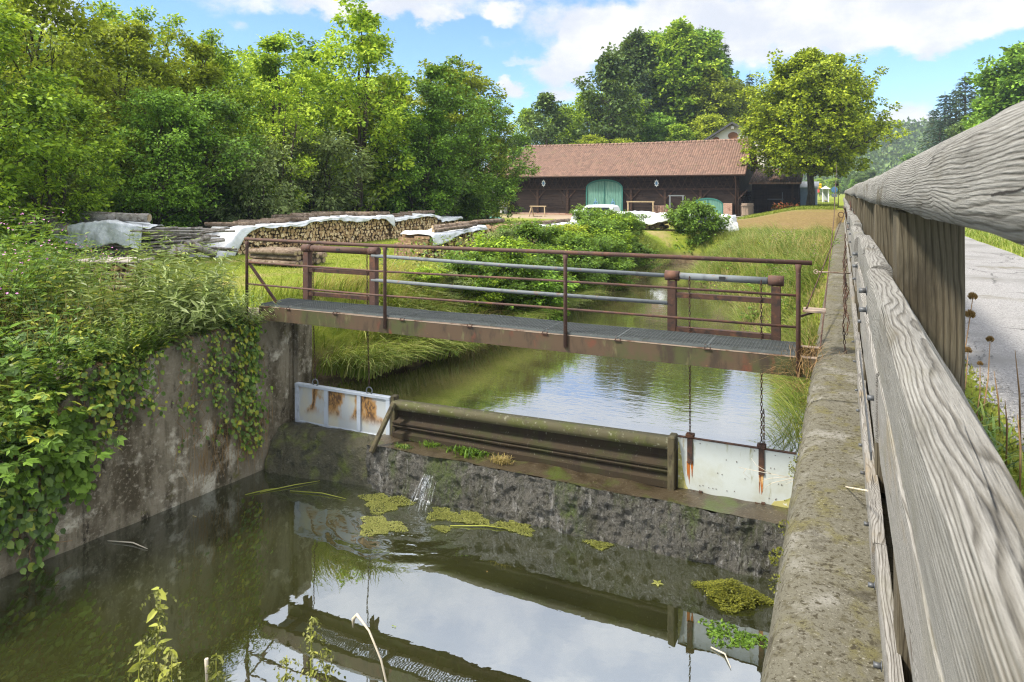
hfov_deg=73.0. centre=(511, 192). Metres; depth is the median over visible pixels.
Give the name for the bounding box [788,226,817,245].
balsam
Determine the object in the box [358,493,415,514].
weed mat
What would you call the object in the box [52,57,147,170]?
tree
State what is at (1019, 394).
dry stalk
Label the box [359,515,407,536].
weed mat
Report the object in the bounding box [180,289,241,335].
plant
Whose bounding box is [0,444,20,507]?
plant
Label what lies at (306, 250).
sluice hoist
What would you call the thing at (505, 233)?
shrub
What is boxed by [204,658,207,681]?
grass stalk
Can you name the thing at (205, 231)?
log
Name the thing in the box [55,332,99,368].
plant
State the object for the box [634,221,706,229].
firewood
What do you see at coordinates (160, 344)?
plant
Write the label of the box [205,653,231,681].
nettle
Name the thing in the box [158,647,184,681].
nettle
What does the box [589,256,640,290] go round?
shrub
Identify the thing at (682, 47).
tree
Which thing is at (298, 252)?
log
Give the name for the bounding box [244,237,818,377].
footbridge
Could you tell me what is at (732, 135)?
round window
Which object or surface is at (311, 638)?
nettle
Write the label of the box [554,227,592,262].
shrub
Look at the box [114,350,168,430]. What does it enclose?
creeper
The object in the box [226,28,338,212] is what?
tree
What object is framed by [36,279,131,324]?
balsam
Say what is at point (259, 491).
reed stalk
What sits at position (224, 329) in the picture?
plant
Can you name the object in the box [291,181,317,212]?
shrub
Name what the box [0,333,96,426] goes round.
plant
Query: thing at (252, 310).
plant
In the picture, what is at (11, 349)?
plant
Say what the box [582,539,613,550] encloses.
weed mat
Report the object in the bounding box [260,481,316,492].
reed stalk
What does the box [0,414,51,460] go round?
plant
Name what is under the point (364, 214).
log
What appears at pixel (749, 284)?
plant
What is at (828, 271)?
guy wire
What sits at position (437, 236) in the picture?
tarpaulin
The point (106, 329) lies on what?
plant
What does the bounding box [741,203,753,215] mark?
board gate
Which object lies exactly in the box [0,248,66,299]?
plant
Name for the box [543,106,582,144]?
tree
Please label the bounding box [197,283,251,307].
plant
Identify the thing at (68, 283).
balsam
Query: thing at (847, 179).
tree
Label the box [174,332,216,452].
creeper
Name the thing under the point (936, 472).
timber fence
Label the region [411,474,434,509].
spilling water
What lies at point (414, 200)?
shrub
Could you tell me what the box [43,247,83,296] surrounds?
plant
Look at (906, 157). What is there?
tree
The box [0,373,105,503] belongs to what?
plant
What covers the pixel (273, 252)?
log
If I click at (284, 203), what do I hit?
shrub
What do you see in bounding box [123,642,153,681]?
nettle
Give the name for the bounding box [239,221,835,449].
bank grass
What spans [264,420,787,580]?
weir
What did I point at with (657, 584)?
floating leaf
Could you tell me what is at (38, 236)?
plant
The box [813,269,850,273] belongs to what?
iron rod
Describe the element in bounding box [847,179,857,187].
tree
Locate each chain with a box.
[312,248,315,378]
[366,251,369,386]
[688,276,690,432]
[760,280,764,445]
[842,233,849,353]
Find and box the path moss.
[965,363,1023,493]
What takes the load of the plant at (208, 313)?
on the abutment wall at (139, 479)
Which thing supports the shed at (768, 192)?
on the ground at (664, 240)
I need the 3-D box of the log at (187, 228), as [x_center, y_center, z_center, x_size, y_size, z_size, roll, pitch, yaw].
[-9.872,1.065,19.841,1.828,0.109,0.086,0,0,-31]
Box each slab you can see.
[70,257,154,263]
[81,269,144,275]
[88,283,133,288]
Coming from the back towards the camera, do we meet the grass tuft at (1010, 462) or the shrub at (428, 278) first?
the shrub at (428, 278)
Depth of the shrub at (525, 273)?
16.52 m
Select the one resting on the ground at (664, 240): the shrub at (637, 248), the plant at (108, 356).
the shrub at (637, 248)
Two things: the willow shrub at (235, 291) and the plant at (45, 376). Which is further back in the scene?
the willow shrub at (235, 291)
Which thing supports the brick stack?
on the ground at (664, 240)
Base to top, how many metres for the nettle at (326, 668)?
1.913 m
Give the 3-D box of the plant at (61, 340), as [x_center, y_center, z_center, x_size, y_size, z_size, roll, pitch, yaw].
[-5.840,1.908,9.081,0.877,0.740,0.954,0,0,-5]
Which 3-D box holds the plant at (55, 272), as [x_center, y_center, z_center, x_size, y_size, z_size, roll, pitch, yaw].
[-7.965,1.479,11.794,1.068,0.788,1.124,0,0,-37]
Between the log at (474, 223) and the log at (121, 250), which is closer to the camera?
the log at (121, 250)
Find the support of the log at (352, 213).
on the tarpaulin at (236, 237)
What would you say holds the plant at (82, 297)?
on the ground at (664, 240)
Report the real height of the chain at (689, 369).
1.957 m
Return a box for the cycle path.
[965,236,1023,439]
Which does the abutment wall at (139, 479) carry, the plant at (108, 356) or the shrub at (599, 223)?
the plant at (108, 356)
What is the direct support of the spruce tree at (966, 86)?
on the ground at (664, 240)
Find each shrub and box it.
[0,162,67,214]
[20,161,101,213]
[43,225,181,334]
[50,174,127,211]
[70,163,144,212]
[92,154,173,215]
[95,225,244,336]
[104,229,224,326]
[137,233,248,336]
[162,261,234,319]
[164,186,217,239]
[165,252,235,310]
[199,194,252,227]
[203,166,280,222]
[205,280,239,313]
[238,175,287,219]
[254,191,301,217]
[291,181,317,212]
[325,184,373,211]
[344,167,399,211]
[365,179,422,210]
[372,179,408,211]
[389,177,445,214]
[399,266,448,294]
[420,167,473,220]
[439,270,475,299]
[440,250,507,303]
[448,164,478,219]
[454,277,505,312]
[455,181,502,224]
[467,229,535,276]
[473,252,549,315]
[479,274,544,316]
[481,227,522,253]
[493,217,565,247]
[503,270,579,320]
[516,254,576,302]
[525,241,573,277]
[526,241,563,263]
[545,222,593,237]
[547,242,586,288]
[550,230,605,281]
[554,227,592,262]
[567,255,608,298]
[568,203,618,233]
[575,213,621,252]
[586,234,620,282]
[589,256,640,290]
[590,210,639,244]
[591,225,634,257]
[593,233,629,270]
[604,218,630,251]
[605,214,644,242]
[615,210,650,234]
[624,240,662,271]
[660,196,733,252]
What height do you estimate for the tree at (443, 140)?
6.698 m
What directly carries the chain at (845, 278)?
hanging from the timber fence
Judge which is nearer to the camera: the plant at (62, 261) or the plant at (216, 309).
the plant at (216, 309)
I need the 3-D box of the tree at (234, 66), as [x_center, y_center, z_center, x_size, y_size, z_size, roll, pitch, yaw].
[-13.809,-2.448,33.445,8.330,9.458,7.149,0,0,-36]
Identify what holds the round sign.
on the ground at (664, 240)
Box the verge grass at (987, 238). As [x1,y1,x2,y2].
[965,227,1023,256]
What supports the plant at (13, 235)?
on the ground at (664, 240)
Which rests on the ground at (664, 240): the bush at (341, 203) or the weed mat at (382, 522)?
the bush at (341, 203)
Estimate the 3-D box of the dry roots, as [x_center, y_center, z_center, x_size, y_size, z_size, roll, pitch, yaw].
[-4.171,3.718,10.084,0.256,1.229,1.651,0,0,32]
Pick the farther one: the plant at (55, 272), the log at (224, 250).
the log at (224, 250)
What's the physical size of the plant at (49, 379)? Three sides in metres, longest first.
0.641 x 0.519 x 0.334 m
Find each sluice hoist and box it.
[301,244,380,305]
[664,270,783,340]
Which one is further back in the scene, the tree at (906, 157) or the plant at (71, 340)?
the tree at (906, 157)
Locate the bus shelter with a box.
[821,186,829,201]
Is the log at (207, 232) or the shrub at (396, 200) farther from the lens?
the shrub at (396, 200)
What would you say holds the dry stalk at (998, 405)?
on the ground at (664, 240)
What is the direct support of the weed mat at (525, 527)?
on the pool water at (253, 583)
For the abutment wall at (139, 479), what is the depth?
9.46 m
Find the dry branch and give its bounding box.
[739,458,867,491]
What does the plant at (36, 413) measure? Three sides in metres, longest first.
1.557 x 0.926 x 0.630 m
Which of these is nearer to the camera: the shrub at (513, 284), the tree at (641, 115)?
the shrub at (513, 284)
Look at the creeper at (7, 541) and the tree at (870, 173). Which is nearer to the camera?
the creeper at (7, 541)
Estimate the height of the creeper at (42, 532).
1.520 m
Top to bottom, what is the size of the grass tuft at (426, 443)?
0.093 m
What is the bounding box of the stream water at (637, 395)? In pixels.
[293,263,808,460]
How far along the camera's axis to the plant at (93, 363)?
8.44 m
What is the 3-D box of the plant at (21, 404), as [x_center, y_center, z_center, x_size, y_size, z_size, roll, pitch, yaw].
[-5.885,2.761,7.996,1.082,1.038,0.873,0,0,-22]
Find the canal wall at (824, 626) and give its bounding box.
[761,222,893,681]
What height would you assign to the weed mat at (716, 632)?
0.092 m
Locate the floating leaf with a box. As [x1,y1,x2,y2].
[651,580,663,585]
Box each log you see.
[10,223,69,235]
[32,219,85,223]
[50,213,115,221]
[59,253,105,257]
[62,245,136,252]
[68,211,151,222]
[71,249,130,256]
[111,264,136,270]
[130,230,204,231]
[134,248,171,251]
[142,227,177,229]
[142,232,196,235]
[142,235,170,236]
[150,238,223,243]
[151,232,201,235]
[151,236,219,239]
[161,239,224,249]
[165,246,177,258]
[170,227,202,229]
[171,229,224,236]
[174,244,185,257]
[175,247,197,254]
[178,227,222,229]
[179,228,229,232]
[180,230,234,232]
[184,234,210,246]
[188,246,238,251]
[190,242,216,257]
[204,222,254,226]
[209,247,236,249]
[233,220,269,223]
[238,219,288,222]
[248,249,296,255]
[248,259,298,266]
[249,254,299,260]
[252,248,300,254]
[252,258,302,264]
[260,218,288,219]
[261,247,300,249]
[264,248,302,254]
[271,214,316,217]
[275,217,308,221]
[290,213,329,216]
[311,211,345,214]
[318,253,324,257]
[330,213,339,215]
[345,211,375,215]
[346,212,357,215]
[357,213,371,215]
[369,211,389,214]
[369,402,395,452]
[392,213,411,215]
[408,211,427,213]
[415,210,434,212]
[431,221,477,228]
[432,224,472,232]
[456,220,489,223]
[472,218,504,223]
[545,220,563,222]
[553,218,569,222]
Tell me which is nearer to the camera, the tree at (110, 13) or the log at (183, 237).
the log at (183, 237)
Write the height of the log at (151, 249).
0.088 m
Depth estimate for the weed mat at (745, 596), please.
7.28 m
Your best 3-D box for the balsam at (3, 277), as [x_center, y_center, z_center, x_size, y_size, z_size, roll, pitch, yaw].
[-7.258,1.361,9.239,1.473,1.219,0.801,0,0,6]
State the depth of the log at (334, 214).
24.92 m
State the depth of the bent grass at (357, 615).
2.04 m
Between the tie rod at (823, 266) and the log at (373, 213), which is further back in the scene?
the log at (373, 213)
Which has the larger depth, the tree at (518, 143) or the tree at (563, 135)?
the tree at (563, 135)
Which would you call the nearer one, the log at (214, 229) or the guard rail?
the guard rail
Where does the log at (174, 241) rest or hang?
on the log
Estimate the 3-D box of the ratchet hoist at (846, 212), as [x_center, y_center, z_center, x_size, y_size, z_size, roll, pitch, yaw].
[5.395,0.366,11.013,0.173,0.450,0.591,0,0,28]
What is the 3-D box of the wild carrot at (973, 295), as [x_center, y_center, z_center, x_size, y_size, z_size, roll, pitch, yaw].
[2.337,0.775,3.554,0.053,0.475,0.560,0,0,40]
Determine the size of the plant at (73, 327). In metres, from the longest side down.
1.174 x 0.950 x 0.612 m
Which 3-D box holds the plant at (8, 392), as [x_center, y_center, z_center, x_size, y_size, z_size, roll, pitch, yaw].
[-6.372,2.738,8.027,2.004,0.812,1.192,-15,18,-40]
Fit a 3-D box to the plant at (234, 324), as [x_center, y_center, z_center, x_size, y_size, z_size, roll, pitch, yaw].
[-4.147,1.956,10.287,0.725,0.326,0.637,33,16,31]
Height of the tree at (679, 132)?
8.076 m
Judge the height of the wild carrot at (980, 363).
0.174 m
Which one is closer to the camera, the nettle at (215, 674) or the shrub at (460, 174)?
the nettle at (215, 674)
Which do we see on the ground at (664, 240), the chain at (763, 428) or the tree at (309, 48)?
the tree at (309, 48)
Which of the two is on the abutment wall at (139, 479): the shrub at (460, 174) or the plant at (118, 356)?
the plant at (118, 356)
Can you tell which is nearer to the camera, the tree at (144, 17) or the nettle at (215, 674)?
the nettle at (215, 674)
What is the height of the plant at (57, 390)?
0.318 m
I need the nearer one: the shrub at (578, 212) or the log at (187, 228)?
the log at (187, 228)
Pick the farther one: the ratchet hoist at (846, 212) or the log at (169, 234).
the log at (169, 234)
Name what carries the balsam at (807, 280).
on the ground at (664, 240)
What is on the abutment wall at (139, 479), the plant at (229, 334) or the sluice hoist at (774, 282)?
the plant at (229, 334)
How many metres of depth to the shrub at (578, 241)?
21.25 m
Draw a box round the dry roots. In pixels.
[173,404,272,490]
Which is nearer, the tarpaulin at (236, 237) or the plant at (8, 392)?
the plant at (8, 392)
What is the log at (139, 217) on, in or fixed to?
on the tarpaulin at (104, 232)
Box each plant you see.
[0,206,45,278]
[0,213,70,309]
[0,223,43,260]
[0,223,74,306]
[0,248,50,331]
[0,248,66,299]
[0,255,54,286]
[0,255,77,308]
[0,257,51,304]
[0,285,84,320]
[0,289,83,381]
[0,310,27,329]
[0,313,132,425]
[0,315,82,361]
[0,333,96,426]
[0,336,85,407]
[0,350,126,504]
[0,362,64,437]
[0,363,58,456]
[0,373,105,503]
[0,374,119,454]
[0,377,55,461]
[0,378,29,426]
[0,396,15,411]
[0,398,50,455]
[0,402,39,460]
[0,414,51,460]
[0,439,50,473]
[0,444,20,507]
[1,260,59,331]
[1,406,45,447]
[2,209,53,270]
[2,276,102,337]
[2,403,34,425]
[2,412,65,478]
[3,206,66,262]
[4,318,86,352]
[8,349,120,407]
[9,243,82,285]
[9,268,65,305]
[12,283,89,326]
[12,294,71,319]
[15,231,90,294]
[16,243,94,295]
[19,306,103,358]
[29,243,108,288]
[30,314,96,341]
[32,358,84,392]
[35,379,89,405]
[37,255,79,292]
[39,294,122,332]
[43,243,114,285]
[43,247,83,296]
[55,280,108,315]
[55,323,106,366]
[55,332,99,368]
[57,344,96,382]
[60,245,124,296]
[63,353,95,377]
[68,313,142,349]
[68,345,106,371]
[75,349,108,371]
[81,316,128,342]
[82,341,124,368]
[85,335,138,370]
[87,290,169,353]
[89,336,148,383]
[91,314,132,343]
[92,342,131,374]
[99,311,150,338]
[99,328,139,371]
[109,297,177,343]
[109,314,183,359]
[111,307,173,349]
[117,318,169,355]
[118,313,170,357]
[125,320,189,371]
[129,338,163,366]
[152,328,170,358]
[165,275,228,337]
[167,328,197,352]
[173,279,227,332]
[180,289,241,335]
[181,294,226,327]
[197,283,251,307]
[216,299,241,332]
[218,308,257,344]
[219,308,256,344]
[224,301,247,331]
[225,313,256,334]
[233,301,266,325]
[234,284,281,327]
[704,281,731,294]
[721,256,741,271]
[728,244,748,257]
[738,302,764,319]
[739,283,763,295]
[758,252,791,269]
[764,310,795,337]
[781,291,807,313]
[783,266,804,286]
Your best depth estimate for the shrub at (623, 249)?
23.41 m
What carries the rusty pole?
on the ground at (664, 240)
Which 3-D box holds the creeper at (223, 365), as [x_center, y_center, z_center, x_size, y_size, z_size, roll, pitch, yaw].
[-4.329,2.803,9.918,0.357,1.702,1.269,0,0,34]
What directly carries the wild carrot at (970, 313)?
on the ground at (664, 240)
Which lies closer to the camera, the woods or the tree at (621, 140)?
the tree at (621, 140)
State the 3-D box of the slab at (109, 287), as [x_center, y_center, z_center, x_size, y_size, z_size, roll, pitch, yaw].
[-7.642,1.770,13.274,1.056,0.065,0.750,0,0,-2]
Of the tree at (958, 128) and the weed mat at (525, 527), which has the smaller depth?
the weed mat at (525, 527)
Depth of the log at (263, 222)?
22.23 m
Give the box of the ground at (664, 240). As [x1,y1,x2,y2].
[0,140,1023,521]
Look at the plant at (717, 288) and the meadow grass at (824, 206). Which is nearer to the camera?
the plant at (717, 288)
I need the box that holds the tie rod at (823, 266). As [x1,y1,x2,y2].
[805,207,844,308]
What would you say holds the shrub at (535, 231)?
on the ground at (664, 240)
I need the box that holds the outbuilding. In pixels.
[487,155,512,213]
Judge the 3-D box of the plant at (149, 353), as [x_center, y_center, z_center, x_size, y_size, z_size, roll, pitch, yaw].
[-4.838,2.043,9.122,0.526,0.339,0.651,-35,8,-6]
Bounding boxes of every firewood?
[270,216,536,257]
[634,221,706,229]
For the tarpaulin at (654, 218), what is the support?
on the firewood at (661, 225)
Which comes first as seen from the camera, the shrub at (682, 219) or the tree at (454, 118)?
the shrub at (682, 219)
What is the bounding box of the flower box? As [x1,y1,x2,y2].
[771,202,799,210]
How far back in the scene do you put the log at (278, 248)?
18.13 m
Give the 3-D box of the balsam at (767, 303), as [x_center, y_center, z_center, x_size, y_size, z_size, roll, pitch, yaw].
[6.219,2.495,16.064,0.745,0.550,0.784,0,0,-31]
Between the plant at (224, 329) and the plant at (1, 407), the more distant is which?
the plant at (224, 329)
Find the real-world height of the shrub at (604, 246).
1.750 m
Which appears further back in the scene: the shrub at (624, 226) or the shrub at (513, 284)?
the shrub at (624, 226)
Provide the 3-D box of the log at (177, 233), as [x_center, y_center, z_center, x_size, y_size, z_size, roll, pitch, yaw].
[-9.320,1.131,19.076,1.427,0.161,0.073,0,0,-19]
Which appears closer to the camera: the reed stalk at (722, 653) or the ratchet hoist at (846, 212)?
the reed stalk at (722, 653)
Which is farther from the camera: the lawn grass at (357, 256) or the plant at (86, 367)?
the lawn grass at (357, 256)
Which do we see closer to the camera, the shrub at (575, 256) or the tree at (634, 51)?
the shrub at (575, 256)
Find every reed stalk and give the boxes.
[107,540,147,548]
[245,488,274,494]
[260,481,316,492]
[290,490,345,498]
[450,525,514,529]
[711,647,730,666]
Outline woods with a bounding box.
[777,116,958,183]
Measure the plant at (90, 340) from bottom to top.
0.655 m
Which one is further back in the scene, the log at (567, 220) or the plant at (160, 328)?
the log at (567, 220)
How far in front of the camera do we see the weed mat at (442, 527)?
8.84 m
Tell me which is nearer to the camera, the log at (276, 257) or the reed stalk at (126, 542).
the reed stalk at (126, 542)
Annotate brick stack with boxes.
[654,205,669,212]
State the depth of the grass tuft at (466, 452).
9.64 m
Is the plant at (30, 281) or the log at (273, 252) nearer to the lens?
the plant at (30, 281)
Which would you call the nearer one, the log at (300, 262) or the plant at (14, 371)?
the plant at (14, 371)
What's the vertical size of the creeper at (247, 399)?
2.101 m
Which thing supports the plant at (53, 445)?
on the abutment wall at (139, 479)
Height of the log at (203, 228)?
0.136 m
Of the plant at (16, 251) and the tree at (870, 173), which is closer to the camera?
the plant at (16, 251)
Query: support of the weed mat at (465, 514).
on the pool water at (253, 583)
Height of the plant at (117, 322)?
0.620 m
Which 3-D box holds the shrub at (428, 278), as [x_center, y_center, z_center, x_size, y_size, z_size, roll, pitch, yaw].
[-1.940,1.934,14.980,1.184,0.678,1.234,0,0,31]
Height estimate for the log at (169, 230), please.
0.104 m
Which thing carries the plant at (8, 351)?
on the ground at (664, 240)
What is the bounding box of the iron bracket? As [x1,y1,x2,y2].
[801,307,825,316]
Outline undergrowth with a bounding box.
[0,222,653,406]
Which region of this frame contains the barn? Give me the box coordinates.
[501,138,758,215]
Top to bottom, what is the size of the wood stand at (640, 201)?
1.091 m
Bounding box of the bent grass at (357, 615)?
[352,613,386,681]
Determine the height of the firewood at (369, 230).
1.092 m
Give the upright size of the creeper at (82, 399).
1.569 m
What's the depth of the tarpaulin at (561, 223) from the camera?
28.57 m
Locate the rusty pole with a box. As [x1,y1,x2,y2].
[833,182,840,206]
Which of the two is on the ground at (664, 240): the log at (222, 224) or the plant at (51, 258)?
the plant at (51, 258)
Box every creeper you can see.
[0,458,46,556]
[0,476,22,534]
[14,451,71,574]
[38,404,101,523]
[71,359,134,464]
[72,363,111,493]
[93,358,155,430]
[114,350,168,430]
[172,324,249,445]
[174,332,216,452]
[228,318,264,461]
[242,319,272,458]
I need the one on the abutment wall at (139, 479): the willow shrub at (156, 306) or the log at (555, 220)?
the willow shrub at (156, 306)
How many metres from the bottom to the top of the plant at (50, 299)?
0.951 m
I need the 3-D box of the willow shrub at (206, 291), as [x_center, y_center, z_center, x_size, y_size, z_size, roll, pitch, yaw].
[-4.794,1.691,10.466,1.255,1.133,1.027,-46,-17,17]
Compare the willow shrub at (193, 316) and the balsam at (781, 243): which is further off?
the balsam at (781, 243)
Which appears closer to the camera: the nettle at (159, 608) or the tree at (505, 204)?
the nettle at (159, 608)
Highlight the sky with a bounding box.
[1,0,1023,170]
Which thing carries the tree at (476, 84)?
on the ground at (664, 240)
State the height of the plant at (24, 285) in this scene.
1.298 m
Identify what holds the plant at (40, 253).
on the ground at (664, 240)
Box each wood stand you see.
[528,206,545,216]
[626,201,654,211]
[668,195,684,207]
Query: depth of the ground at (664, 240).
16.79 m
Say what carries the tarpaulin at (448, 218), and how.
on the firewood at (369, 230)
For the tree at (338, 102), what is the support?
on the ground at (664, 240)
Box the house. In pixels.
[704,122,771,166]
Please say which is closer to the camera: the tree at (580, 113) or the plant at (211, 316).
the plant at (211, 316)
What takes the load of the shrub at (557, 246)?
on the ground at (664, 240)
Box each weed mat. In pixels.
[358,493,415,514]
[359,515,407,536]
[427,506,459,520]
[431,525,452,532]
[447,510,490,526]
[490,520,534,536]
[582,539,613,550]
[691,578,773,613]
[698,618,767,649]
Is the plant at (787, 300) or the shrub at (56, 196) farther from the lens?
the shrub at (56, 196)
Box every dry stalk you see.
[994,372,1000,432]
[1005,402,1007,466]
[1015,352,1021,444]
[1017,415,1021,491]
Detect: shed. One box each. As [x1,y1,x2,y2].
[749,169,803,213]
[800,181,818,205]
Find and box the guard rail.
[390,394,677,490]
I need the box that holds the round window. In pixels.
[728,132,737,138]
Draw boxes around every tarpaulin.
[11,219,162,248]
[186,215,394,257]
[395,213,441,221]
[401,225,487,244]
[438,216,462,221]
[539,220,578,225]
[573,210,738,231]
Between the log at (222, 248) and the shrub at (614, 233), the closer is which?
the log at (222, 248)
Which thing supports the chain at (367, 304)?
hanging from the sluice hoist at (306, 250)
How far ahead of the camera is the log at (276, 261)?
17.58 m
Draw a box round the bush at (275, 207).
[197,132,316,224]
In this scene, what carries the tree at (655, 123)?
on the ground at (664, 240)
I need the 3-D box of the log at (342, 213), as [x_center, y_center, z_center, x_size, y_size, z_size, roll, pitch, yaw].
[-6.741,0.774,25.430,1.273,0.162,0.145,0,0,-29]
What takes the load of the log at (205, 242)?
on the log
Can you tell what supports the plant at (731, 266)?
on the ground at (664, 240)
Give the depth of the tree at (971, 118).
72.90 m
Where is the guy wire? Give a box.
[819,165,836,349]
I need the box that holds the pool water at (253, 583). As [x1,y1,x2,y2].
[0,469,776,681]
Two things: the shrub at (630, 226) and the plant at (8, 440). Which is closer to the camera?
the plant at (8, 440)
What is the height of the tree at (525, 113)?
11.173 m
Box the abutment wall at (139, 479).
[0,307,311,578]
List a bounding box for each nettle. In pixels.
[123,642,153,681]
[139,587,176,681]
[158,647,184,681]
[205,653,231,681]
[273,655,302,681]
[297,616,329,681]
[317,648,345,681]
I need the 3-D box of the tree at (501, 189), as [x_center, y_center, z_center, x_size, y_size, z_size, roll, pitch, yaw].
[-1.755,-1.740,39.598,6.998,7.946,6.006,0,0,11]
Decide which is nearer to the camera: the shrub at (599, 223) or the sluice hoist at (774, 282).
the sluice hoist at (774, 282)
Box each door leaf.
[587,181,603,204]
[605,181,620,210]
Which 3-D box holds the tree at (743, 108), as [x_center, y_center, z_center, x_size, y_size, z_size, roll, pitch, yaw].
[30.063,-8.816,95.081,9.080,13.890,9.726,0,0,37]
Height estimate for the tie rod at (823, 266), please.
0.936 m
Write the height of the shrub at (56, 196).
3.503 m
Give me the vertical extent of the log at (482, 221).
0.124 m
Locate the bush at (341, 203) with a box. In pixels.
[268,120,380,212]
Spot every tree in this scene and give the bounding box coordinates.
[0,0,102,256]
[0,0,128,214]
[0,25,138,148]
[0,81,143,260]
[2,40,125,148]
[42,18,190,212]
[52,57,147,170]
[56,0,158,140]
[71,85,255,245]
[97,3,197,173]
[109,26,247,239]
[140,85,271,239]
[150,45,313,175]
[187,28,278,176]
[225,45,293,158]
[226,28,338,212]
[250,74,324,213]
[259,35,352,175]
[268,79,402,165]
[289,0,423,211]
[323,85,432,175]
[331,71,434,212]
[361,102,472,215]
[391,58,483,169]
[393,54,502,215]
[426,55,518,215]
[447,92,540,221]
[450,174,479,220]
[467,134,524,218]
[503,134,532,180]
[507,107,551,144]
[513,92,573,144]
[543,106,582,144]
[562,89,614,143]
[571,52,651,143]
[571,134,608,143]
[588,85,654,142]
[600,26,674,114]
[610,137,632,142]
[615,28,680,137]
[634,111,676,141]
[636,73,656,131]
[642,15,726,126]
[659,122,700,141]
[674,26,739,111]
[678,65,741,131]
[688,112,738,139]
[717,78,758,128]
[722,44,735,74]
[734,46,913,205]
[744,74,756,110]
[815,178,824,196]
[827,178,841,195]
[834,174,845,194]
[839,177,848,191]
[844,174,851,189]
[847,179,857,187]
[848,172,863,188]
[853,174,868,183]
[862,169,876,178]
[898,153,915,162]
[916,110,940,154]
[917,95,959,150]
[921,120,948,151]
[931,90,967,146]
[933,77,976,138]
[941,121,965,137]
[959,40,1023,130]
[963,93,1022,128]
[966,91,980,113]
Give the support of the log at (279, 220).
on the tarpaulin at (236, 237)
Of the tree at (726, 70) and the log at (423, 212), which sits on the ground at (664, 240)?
the tree at (726, 70)
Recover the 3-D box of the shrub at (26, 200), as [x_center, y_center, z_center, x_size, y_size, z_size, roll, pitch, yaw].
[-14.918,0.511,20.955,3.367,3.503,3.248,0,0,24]
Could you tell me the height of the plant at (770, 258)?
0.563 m
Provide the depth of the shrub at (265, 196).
28.60 m
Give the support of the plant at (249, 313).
on the abutment wall at (139, 479)
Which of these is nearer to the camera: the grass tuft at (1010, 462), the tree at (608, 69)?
the grass tuft at (1010, 462)
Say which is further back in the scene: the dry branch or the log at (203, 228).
the log at (203, 228)
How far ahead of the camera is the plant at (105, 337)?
9.44 m
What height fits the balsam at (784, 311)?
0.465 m
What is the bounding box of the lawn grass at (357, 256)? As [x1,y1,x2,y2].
[65,238,533,332]
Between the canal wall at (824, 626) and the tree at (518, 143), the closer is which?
the canal wall at (824, 626)
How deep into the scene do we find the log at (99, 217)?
19.32 m
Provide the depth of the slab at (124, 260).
12.94 m
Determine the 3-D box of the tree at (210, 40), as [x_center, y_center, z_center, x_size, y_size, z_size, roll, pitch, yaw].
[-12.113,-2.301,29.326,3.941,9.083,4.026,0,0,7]
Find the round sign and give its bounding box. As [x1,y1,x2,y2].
[831,186,837,200]
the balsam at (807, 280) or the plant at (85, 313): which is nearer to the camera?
the plant at (85, 313)
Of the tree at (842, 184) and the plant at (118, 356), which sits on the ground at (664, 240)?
the tree at (842, 184)
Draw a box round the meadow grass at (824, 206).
[686,202,837,255]
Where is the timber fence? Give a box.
[843,101,1023,681]
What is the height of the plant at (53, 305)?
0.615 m
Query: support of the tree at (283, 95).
on the ground at (664, 240)
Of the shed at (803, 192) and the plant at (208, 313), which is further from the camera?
the shed at (803, 192)
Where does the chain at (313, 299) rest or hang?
hanging from the sluice hoist at (306, 250)
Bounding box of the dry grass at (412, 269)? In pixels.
[0,226,833,395]
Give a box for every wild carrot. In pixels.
[965,309,975,346]
[965,347,972,386]
[966,292,977,344]
[976,361,982,416]
[981,335,994,422]
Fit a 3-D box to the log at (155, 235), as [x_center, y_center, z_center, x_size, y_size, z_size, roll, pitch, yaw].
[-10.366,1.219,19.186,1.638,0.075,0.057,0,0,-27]
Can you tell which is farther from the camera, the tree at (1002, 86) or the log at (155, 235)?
the tree at (1002, 86)
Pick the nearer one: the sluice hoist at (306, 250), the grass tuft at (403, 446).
the grass tuft at (403, 446)
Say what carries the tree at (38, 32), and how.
on the ground at (664, 240)
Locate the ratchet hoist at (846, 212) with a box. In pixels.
[844,201,854,227]
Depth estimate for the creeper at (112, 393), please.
8.54 m
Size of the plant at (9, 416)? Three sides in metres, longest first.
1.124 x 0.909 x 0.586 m
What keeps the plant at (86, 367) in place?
on the abutment wall at (139, 479)
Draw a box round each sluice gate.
[295,379,389,434]
[678,432,796,507]
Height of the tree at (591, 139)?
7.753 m
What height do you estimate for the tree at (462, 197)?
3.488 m
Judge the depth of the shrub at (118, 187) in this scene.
24.61 m
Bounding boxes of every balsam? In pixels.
[0,227,60,291]
[0,241,32,305]
[0,262,21,299]
[2,239,119,308]
[34,265,91,297]
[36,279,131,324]
[747,253,775,275]
[756,291,785,309]
[768,306,795,320]
[772,232,790,254]
[781,265,816,289]
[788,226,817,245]
[788,254,831,287]
[791,270,824,292]
[792,238,821,259]
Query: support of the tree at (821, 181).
on the ground at (664, 240)
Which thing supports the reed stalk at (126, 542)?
on the pool water at (253, 583)
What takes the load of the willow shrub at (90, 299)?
on the ground at (664, 240)
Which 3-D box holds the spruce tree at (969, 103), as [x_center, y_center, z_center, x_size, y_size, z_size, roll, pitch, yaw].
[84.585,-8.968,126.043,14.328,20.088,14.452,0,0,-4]
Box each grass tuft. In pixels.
[391,441,411,448]
[413,439,446,449]
[443,445,496,459]
[489,452,515,465]
[751,333,844,399]
[965,393,1023,484]
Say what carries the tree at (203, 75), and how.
on the ground at (664, 240)
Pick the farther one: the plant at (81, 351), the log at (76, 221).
the log at (76, 221)

